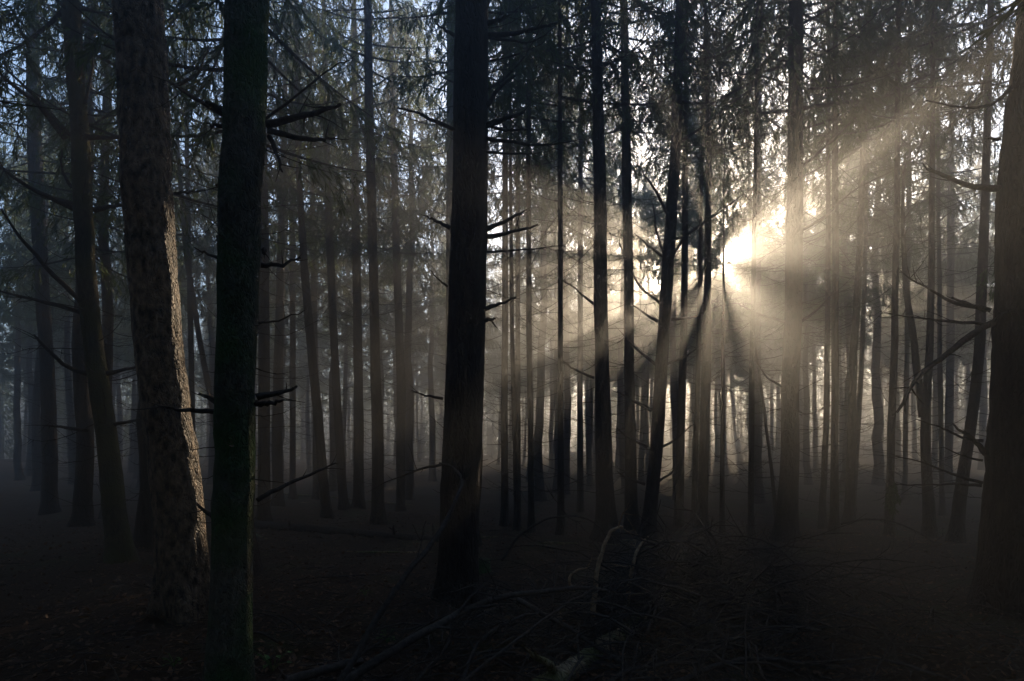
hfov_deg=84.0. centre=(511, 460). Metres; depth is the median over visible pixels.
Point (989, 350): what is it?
spruce tree
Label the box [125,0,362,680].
spruce tree
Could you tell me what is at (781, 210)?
spruce tree
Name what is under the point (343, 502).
spruce tree
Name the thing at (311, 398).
spruce tree
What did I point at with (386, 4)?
sky
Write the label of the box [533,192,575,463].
spruce tree
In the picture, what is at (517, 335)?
spruce tree
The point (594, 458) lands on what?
spruce tree
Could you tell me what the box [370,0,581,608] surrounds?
spruce tree
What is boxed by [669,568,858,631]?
fallen branch
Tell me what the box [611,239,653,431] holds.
spruce tree
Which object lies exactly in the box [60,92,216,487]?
spruce tree
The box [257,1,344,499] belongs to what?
spruce tree
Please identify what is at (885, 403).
spruce tree
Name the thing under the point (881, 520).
fallen branch
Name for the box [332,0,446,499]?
spruce tree
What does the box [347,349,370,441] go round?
spruce tree
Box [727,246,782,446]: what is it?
spruce tree
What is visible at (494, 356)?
spruce tree
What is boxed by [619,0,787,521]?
spruce tree
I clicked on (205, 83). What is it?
spruce tree
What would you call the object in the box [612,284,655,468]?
spruce tree
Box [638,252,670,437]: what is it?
spruce tree
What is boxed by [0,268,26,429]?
spruce tree
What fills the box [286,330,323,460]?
spruce tree
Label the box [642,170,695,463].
spruce tree
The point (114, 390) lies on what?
spruce tree
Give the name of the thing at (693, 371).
spruce tree
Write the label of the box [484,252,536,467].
spruce tree
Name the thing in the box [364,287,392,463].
spruce tree
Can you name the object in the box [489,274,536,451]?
spruce tree
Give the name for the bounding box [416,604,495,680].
fallen branch
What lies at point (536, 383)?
spruce tree
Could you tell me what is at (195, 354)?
spruce tree
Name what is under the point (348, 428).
spruce tree
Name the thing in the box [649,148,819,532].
spruce tree
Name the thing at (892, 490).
sapling
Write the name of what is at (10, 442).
distant wood
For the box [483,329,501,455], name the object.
spruce tree
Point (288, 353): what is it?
spruce tree
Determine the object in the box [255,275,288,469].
spruce tree
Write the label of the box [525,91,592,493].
spruce tree
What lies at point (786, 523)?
spruce tree
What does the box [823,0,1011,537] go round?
spruce tree
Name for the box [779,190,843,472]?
spruce tree
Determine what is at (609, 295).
spruce tree
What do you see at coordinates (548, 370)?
spruce tree
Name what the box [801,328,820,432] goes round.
spruce tree
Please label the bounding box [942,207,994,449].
spruce tree
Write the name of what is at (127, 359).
spruce tree
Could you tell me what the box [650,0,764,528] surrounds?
spruce tree
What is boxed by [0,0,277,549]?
spruce tree
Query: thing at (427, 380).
spruce tree
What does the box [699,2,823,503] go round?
spruce tree
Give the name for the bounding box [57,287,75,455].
spruce tree
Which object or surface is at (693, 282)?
spruce tree
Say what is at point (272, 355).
spruce tree
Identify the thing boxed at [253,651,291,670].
seedling
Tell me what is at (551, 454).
spruce tree
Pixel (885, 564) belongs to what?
fallen branch
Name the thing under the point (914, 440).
spruce tree
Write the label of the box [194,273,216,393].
spruce tree
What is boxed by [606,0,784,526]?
spruce tree
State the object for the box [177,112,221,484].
spruce tree
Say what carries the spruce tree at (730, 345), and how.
on the ground
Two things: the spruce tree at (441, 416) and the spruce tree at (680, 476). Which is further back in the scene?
the spruce tree at (441, 416)
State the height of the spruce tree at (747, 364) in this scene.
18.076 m
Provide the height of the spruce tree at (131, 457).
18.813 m
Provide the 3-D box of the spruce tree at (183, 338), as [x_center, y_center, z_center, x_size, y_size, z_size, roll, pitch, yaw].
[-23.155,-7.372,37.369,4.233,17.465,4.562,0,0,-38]
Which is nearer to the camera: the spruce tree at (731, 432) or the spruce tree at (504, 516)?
the spruce tree at (504, 516)
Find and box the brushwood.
[0,500,1023,680]
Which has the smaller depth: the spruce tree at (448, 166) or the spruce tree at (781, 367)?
the spruce tree at (448, 166)
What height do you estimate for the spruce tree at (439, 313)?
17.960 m
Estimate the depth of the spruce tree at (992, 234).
22.11 m
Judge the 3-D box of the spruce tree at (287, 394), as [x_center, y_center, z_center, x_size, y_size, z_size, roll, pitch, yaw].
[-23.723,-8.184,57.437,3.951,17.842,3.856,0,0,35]
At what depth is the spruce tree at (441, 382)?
52.86 m
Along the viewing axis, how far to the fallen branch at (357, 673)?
4.12 m
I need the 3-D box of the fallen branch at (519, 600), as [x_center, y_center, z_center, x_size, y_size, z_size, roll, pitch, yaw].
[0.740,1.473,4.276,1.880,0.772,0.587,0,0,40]
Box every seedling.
[161,653,181,666]
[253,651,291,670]
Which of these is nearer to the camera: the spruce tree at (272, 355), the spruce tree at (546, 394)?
the spruce tree at (272, 355)
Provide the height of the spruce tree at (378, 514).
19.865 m
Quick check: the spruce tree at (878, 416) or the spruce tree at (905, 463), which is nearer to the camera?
the spruce tree at (905, 463)
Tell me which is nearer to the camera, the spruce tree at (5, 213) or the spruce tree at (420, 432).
the spruce tree at (5, 213)
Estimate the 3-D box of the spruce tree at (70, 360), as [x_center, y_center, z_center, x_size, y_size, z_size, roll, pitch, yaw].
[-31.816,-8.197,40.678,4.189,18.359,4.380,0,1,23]
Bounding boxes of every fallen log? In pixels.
[254,520,438,541]
[256,530,434,552]
[521,590,677,680]
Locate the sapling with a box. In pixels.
[882,471,901,521]
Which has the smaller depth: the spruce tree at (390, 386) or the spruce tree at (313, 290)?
the spruce tree at (313, 290)
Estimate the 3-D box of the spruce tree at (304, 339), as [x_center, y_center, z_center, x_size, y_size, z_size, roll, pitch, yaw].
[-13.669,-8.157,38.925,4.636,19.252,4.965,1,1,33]
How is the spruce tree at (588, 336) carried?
on the ground
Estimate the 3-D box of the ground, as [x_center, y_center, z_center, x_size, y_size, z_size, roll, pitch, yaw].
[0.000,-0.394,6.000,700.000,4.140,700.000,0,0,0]
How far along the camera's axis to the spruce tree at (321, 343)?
42.66 m
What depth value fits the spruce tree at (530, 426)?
11.66 m
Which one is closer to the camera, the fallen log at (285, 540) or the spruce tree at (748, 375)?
the fallen log at (285, 540)
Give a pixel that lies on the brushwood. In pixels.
(753, 580)
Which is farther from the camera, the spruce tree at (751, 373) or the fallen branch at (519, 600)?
the spruce tree at (751, 373)
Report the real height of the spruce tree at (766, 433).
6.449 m
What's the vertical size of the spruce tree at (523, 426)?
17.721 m
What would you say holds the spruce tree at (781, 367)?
on the ground
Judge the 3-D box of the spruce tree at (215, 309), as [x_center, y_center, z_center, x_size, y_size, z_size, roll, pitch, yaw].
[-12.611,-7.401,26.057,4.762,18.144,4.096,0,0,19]
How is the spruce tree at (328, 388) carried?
on the ground
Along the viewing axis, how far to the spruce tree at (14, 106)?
5.20 m
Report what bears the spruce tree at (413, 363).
on the ground
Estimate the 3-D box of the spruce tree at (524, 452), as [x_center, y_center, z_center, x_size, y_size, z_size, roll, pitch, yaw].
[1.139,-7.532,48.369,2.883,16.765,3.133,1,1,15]
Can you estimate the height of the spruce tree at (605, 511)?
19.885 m
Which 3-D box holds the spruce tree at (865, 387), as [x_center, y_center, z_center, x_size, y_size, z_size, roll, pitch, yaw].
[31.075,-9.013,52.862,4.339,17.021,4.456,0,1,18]
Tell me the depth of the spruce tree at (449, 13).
9.38 m
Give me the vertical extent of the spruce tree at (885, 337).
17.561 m
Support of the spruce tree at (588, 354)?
on the ground
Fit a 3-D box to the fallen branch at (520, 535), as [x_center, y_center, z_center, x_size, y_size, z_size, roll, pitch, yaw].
[0.591,0.817,7.407,1.506,1.059,0.548,0,0,26]
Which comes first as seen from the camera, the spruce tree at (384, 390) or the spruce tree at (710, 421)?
the spruce tree at (384, 390)
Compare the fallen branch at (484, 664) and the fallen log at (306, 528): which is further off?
the fallen log at (306, 528)
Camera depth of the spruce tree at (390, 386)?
64.29 m
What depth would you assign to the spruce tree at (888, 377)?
51.56 m
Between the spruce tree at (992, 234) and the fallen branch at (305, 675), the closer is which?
the fallen branch at (305, 675)
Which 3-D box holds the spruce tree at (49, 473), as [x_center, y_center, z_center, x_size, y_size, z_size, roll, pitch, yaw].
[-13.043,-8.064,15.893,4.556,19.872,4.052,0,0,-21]
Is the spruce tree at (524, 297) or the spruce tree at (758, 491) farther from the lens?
the spruce tree at (524, 297)
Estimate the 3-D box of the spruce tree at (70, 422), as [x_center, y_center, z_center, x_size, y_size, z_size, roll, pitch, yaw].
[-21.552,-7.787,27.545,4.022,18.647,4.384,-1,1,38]
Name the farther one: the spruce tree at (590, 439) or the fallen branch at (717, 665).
the spruce tree at (590, 439)
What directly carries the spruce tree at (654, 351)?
on the ground
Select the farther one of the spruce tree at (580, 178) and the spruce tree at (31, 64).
the spruce tree at (580, 178)
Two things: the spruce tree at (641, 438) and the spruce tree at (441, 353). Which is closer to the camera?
the spruce tree at (641, 438)
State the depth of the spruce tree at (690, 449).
46.49 m
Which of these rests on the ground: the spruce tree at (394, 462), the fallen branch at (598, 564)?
the spruce tree at (394, 462)
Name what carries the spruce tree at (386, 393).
on the ground
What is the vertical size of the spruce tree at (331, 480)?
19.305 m
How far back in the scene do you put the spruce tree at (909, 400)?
53.29 m
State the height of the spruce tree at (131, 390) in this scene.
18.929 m
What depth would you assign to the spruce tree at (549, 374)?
61.92 m
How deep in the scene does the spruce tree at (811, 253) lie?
21.49 m
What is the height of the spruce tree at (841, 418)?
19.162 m
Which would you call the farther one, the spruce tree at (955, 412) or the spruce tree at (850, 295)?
the spruce tree at (955, 412)
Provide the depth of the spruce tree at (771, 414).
48.58 m
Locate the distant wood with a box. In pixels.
[0,326,991,460]
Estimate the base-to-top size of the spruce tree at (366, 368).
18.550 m
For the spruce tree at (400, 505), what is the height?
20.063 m
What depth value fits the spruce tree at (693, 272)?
42.67 m
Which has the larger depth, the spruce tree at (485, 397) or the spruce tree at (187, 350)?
the spruce tree at (485, 397)
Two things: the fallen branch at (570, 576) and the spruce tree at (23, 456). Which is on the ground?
the spruce tree at (23, 456)
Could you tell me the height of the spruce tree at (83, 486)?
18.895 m
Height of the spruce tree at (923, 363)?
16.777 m
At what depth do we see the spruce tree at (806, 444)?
26.74 m
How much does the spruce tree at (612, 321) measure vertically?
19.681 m
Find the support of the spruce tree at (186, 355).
on the ground
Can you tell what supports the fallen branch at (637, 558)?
on the brushwood
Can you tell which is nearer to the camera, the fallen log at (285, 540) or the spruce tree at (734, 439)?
the fallen log at (285, 540)
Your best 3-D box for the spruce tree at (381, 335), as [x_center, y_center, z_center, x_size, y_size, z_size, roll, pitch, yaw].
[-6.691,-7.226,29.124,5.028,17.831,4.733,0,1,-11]
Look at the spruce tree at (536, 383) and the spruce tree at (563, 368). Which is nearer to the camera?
the spruce tree at (563, 368)
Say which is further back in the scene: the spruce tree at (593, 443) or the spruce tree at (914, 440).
the spruce tree at (593, 443)
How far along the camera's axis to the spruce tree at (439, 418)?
72.99 m
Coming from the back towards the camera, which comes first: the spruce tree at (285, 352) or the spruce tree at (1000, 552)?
the spruce tree at (285, 352)
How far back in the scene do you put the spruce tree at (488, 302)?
27.50 m
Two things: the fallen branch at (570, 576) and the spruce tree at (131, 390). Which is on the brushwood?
the fallen branch at (570, 576)
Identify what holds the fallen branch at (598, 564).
on the brushwood
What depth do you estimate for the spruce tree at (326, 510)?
14.79 m
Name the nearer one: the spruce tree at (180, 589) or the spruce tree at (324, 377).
the spruce tree at (180, 589)
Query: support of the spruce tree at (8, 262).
on the ground
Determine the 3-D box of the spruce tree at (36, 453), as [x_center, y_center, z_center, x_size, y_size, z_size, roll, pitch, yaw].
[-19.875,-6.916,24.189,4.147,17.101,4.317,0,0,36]
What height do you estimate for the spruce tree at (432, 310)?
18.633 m
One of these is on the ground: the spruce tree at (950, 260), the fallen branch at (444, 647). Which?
the spruce tree at (950, 260)
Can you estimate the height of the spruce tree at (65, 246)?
19.631 m
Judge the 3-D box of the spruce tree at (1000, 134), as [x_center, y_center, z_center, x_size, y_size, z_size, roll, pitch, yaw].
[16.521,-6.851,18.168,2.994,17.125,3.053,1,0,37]
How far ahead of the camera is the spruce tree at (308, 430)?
44.93 m
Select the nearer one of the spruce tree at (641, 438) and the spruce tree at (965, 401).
the spruce tree at (641, 438)
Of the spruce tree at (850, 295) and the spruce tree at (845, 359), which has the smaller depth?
the spruce tree at (850, 295)
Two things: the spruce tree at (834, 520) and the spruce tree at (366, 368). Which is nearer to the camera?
the spruce tree at (834, 520)
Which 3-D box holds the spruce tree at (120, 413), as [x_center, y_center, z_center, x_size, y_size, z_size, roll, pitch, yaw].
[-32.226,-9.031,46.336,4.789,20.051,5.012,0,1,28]
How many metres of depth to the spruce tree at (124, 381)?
54.64 m
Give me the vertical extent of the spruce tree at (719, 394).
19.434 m
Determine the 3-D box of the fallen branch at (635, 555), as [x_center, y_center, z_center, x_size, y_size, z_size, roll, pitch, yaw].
[1.135,1.049,5.655,0.307,0.963,0.498,0,0,42]
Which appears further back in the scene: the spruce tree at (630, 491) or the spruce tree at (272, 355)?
the spruce tree at (272, 355)
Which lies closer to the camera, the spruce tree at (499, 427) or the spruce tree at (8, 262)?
the spruce tree at (8, 262)
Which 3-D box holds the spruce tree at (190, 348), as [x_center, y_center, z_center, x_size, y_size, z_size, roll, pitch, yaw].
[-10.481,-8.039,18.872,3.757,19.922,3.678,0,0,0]
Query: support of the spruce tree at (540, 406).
on the ground
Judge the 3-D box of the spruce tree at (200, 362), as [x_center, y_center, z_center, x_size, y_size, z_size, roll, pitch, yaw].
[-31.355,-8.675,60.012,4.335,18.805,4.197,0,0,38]
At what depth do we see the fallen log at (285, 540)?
9.43 m
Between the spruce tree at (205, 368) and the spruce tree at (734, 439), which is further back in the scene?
the spruce tree at (734, 439)
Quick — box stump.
[479,557,491,573]
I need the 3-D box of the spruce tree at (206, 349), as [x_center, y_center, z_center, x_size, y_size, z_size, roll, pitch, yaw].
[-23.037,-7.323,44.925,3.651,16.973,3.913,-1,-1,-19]
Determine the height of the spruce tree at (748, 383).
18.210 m
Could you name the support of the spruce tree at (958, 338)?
on the ground
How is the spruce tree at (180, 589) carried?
on the ground
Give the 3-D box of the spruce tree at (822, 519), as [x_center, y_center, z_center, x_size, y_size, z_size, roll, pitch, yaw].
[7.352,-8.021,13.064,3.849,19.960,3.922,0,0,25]
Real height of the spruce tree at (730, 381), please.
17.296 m
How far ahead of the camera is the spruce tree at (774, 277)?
33.73 m
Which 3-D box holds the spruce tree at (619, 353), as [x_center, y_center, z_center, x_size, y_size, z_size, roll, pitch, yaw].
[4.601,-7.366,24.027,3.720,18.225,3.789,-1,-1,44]
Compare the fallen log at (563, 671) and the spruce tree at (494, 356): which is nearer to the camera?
the fallen log at (563, 671)
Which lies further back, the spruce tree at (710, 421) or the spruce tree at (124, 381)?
the spruce tree at (710, 421)
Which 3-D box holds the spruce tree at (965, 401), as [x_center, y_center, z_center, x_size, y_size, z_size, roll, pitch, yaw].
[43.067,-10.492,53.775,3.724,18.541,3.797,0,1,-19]
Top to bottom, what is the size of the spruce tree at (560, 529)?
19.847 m
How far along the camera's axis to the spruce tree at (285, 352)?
29.54 m
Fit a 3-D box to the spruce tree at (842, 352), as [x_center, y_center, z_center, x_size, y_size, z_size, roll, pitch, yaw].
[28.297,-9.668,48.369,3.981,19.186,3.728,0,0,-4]
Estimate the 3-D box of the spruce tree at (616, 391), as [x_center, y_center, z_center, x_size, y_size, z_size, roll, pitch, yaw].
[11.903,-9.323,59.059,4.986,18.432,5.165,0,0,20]
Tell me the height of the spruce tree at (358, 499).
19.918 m
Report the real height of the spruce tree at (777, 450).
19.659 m
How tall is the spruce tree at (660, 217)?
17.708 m
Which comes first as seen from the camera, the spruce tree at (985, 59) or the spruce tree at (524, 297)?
the spruce tree at (985, 59)
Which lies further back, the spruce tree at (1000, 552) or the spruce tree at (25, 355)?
the spruce tree at (25, 355)
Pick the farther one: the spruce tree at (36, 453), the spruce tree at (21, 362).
the spruce tree at (21, 362)
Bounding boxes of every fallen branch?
[277,632,392,680]
[337,407,487,680]
[344,558,634,680]
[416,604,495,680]
[450,592,588,680]
[464,568,604,680]
[501,484,617,560]
[515,597,663,680]
[568,552,593,591]
[590,503,635,616]
[608,516,648,619]
[635,529,660,589]
[637,530,740,624]
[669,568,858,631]
[671,617,851,680]
[782,537,927,581]
[840,518,942,544]
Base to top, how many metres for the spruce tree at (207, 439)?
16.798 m
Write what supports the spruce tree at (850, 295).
on the ground
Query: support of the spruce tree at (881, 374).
on the ground
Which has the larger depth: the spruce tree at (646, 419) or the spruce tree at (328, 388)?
the spruce tree at (328, 388)
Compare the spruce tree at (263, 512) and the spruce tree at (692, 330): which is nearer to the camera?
the spruce tree at (263, 512)
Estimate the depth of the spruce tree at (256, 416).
53.67 m
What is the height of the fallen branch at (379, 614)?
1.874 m
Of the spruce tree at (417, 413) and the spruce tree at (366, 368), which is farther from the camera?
the spruce tree at (417, 413)
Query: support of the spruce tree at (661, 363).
on the ground
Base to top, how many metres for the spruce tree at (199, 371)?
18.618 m
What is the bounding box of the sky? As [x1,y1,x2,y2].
[0,0,1016,458]
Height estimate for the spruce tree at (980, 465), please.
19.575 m
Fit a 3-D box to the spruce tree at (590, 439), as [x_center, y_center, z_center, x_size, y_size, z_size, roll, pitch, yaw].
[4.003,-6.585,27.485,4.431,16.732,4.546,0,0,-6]
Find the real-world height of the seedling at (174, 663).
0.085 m
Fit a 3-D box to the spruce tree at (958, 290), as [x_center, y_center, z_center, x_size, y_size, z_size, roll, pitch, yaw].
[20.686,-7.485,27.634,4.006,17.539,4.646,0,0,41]
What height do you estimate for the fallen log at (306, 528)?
0.514 m
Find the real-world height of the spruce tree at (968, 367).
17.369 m
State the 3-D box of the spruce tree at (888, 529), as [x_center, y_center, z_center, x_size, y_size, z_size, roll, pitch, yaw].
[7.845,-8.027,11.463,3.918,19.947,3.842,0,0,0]
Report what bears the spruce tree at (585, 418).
on the ground
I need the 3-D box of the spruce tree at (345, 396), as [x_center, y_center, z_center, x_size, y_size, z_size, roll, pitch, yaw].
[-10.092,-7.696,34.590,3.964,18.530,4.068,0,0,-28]
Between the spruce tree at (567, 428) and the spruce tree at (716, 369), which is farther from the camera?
the spruce tree at (716, 369)
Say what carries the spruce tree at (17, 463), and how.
on the ground
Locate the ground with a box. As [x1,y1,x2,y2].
[0,442,1023,680]
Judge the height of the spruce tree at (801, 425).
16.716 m
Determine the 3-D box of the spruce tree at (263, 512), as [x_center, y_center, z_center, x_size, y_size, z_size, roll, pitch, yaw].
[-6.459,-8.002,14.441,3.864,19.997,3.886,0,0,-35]
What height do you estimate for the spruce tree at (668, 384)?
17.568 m
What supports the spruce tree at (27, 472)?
on the ground
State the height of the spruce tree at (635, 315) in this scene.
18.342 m
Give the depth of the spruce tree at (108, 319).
14.02 m
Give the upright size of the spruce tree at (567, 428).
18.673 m
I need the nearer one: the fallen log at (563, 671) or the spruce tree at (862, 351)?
the fallen log at (563, 671)
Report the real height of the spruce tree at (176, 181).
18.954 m
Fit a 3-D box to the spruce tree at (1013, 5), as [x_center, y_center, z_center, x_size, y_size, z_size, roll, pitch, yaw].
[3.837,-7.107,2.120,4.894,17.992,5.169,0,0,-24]
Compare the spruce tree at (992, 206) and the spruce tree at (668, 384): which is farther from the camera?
the spruce tree at (668, 384)
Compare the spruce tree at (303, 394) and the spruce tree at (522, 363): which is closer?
the spruce tree at (522, 363)
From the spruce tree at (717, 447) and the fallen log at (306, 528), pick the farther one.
the spruce tree at (717, 447)
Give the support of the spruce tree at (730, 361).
on the ground
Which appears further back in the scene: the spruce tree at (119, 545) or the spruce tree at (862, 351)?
the spruce tree at (862, 351)
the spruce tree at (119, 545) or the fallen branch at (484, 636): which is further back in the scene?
the spruce tree at (119, 545)
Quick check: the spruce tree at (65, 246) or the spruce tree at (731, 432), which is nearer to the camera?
the spruce tree at (65, 246)
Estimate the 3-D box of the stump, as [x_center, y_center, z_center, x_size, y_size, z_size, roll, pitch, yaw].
[-0.385,1.431,7.542,0.284,0.272,0.304,0,0,-28]
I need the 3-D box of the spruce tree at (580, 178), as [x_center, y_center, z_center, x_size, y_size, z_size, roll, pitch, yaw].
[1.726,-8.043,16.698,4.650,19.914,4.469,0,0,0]
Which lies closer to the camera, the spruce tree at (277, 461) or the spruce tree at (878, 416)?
the spruce tree at (277, 461)
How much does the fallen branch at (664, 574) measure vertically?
0.807 m
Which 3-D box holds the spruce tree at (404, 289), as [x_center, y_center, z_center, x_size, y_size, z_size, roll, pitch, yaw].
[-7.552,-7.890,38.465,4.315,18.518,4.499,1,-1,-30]
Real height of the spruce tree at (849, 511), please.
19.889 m
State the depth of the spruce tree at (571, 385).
67.60 m
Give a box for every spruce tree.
[0,0,82,202]
[0,0,116,515]
[0,0,189,518]
[0,0,195,527]
[0,0,208,563]
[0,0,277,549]
[0,101,60,132]
[0,118,96,491]
[0,127,74,457]
[0,136,19,277]
[0,150,29,288]
[0,153,56,479]
[0,213,71,475]
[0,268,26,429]
[0,283,62,448]
[0,291,72,428]
[0,303,33,459]
[4,4,126,473]
[10,106,122,483]
[33,226,75,455]
[35,0,403,576]
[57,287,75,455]
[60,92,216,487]
[97,232,136,466]
[100,272,134,430]
[109,0,223,469]
[111,0,222,625]
[112,300,131,445]
[113,234,138,478]
[113,245,136,472]
[120,349,188,398]
[121,260,194,402]
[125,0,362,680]
[163,1,222,471]
[171,163,202,369]
[173,0,338,521]
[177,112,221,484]
[179,133,289,449]
[180,263,199,372]
[182,310,200,384]
[182,312,202,399]
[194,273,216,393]
[194,324,209,461]
[195,279,216,402]
[195,317,208,437]
[196,276,257,384]
[196,287,214,431]
[204,0,390,517]
[214,0,339,506]
[255,209,302,467]
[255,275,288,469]
[255,344,271,465]
[256,283,323,462]
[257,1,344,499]
[268,164,318,483]
[269,7,351,499]
[270,0,383,509]
[270,313,288,399]
[274,201,343,475]
[275,72,387,491]
[285,0,445,524]
[286,280,327,471]
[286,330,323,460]
[296,305,322,467]
[296,325,329,463]
[301,0,420,508]
[318,186,369,479]
[318,248,353,463]
[318,303,340,429]
[320,326,351,449]
[330,0,445,511]
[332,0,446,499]
[337,155,427,486]
[338,265,369,467]
[339,323,364,461]
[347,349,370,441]
[362,219,421,471]
[363,0,588,546]
[363,337,392,429]
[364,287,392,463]
[364,351,391,417]
[368,225,428,461]
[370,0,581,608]
[375,0,520,471]
[381,163,494,481]
[383,289,403,465]
[388,371,415,429]
[405,266,428,468]
[411,318,434,461]
[414,313,440,445]
[414,329,427,457]
[419,0,589,526]
[419,262,445,453]
[422,217,445,447]
[422,311,443,460]
[424,313,443,432]
[426,0,607,530]
[427,347,443,457]
[432,0,619,532]
[434,182,509,489]
[438,309,501,425]
[442,1,589,522]
[442,242,509,442]
[482,314,498,447]
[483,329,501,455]
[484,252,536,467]
[484,266,521,464]
[486,10,610,501]
[488,0,687,535]
[489,0,706,543]
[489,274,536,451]
[493,172,566,481]
[513,0,642,512]
[520,230,577,471]
[520,273,536,465]
[521,316,549,445]
[521,331,524,454]
[523,82,611,494]
[523,316,549,444]
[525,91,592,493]
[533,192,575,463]
[540,0,716,530]
[545,319,576,389]
[545,346,573,390]
[545,354,583,409]
[547,247,577,427]
[549,151,641,489]
[563,183,617,481]
[563,244,623,474]
[569,136,620,483]
[569,207,639,473]
[570,189,654,453]
[573,274,613,465]
[573,352,585,449]
[577,78,659,493]
[585,0,764,538]
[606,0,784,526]
[607,209,645,477]
[608,175,693,481]
[610,382,640,399]
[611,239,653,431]
[612,217,651,453]
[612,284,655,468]
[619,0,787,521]
[619,170,680,482]
[632,47,719,500]
[635,105,776,489]
[636,263,654,460]
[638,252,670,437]
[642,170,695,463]
[646,0,875,538]
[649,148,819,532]
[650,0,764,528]
[664,364,672,461]
[669,249,731,444]
[675,174,739,479]
[676,112,748,463]
[685,0,934,542]
[686,274,715,463]
[687,190,736,472]
[688,278,830,521]
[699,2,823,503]
[710,259,731,454]
[710,379,714,447]
[711,82,807,492]
[711,244,738,461]
[711,250,744,457]
[711,348,745,439]
[712,350,747,450]
[719,243,779,456]
[720,349,742,448]
[725,175,783,465]
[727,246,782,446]
[730,284,778,445]
[732,287,775,444]
[733,0,975,534]
[733,290,775,439]
[743,365,775,423]
[747,0,939,528]
[748,130,820,455]
[759,0,974,523]
[761,110,852,484]
[761,240,783,457]
[762,276,782,455]
[763,280,810,403]
[772,264,821,466]
[775,231,830,422]
[776,0,962,510]
[776,28,923,495]
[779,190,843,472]
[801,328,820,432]
[803,0,1015,536]
[803,162,890,473]
[809,146,885,460]
[817,76,943,485]
[819,268,870,438]
[820,317,871,390]
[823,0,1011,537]
[823,309,868,397]
[839,0,1015,543]
[845,1,1012,515]
[848,2,992,499]
[857,241,903,445]
[859,229,921,466]
[864,284,911,448]
[864,319,902,443]
[867,200,946,460]
[880,0,1023,619]
[883,282,922,446]
[888,155,988,473]
[889,135,990,479]
[891,1,1001,492]
[898,268,963,427]
[919,209,974,452]
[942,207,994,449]
[943,240,990,426]
[944,349,970,446]
[946,131,996,469]
[957,42,1012,301]
[958,344,977,443]
[961,0,1023,234]
[972,20,1015,402]
[974,192,994,349]
[974,193,995,288]
[987,328,991,359]
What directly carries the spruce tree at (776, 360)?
on the ground
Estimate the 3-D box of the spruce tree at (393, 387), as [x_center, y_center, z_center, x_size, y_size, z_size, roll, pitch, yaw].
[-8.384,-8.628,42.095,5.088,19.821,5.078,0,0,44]
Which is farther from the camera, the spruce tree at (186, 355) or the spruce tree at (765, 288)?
the spruce tree at (186, 355)
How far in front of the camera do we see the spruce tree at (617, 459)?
35.34 m
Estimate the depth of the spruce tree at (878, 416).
25.67 m
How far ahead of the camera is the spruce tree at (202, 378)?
36.63 m
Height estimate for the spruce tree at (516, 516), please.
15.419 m
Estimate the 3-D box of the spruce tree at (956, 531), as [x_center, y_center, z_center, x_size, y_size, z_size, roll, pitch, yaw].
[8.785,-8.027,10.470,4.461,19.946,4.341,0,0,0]
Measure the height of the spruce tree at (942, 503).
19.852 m
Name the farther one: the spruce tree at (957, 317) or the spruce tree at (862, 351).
the spruce tree at (957, 317)
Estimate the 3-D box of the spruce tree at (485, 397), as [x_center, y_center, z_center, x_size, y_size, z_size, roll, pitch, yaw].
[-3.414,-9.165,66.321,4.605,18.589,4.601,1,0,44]
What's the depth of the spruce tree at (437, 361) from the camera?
48.36 m
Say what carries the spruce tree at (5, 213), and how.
on the ground
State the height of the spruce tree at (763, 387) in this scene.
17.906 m
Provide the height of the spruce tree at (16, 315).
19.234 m

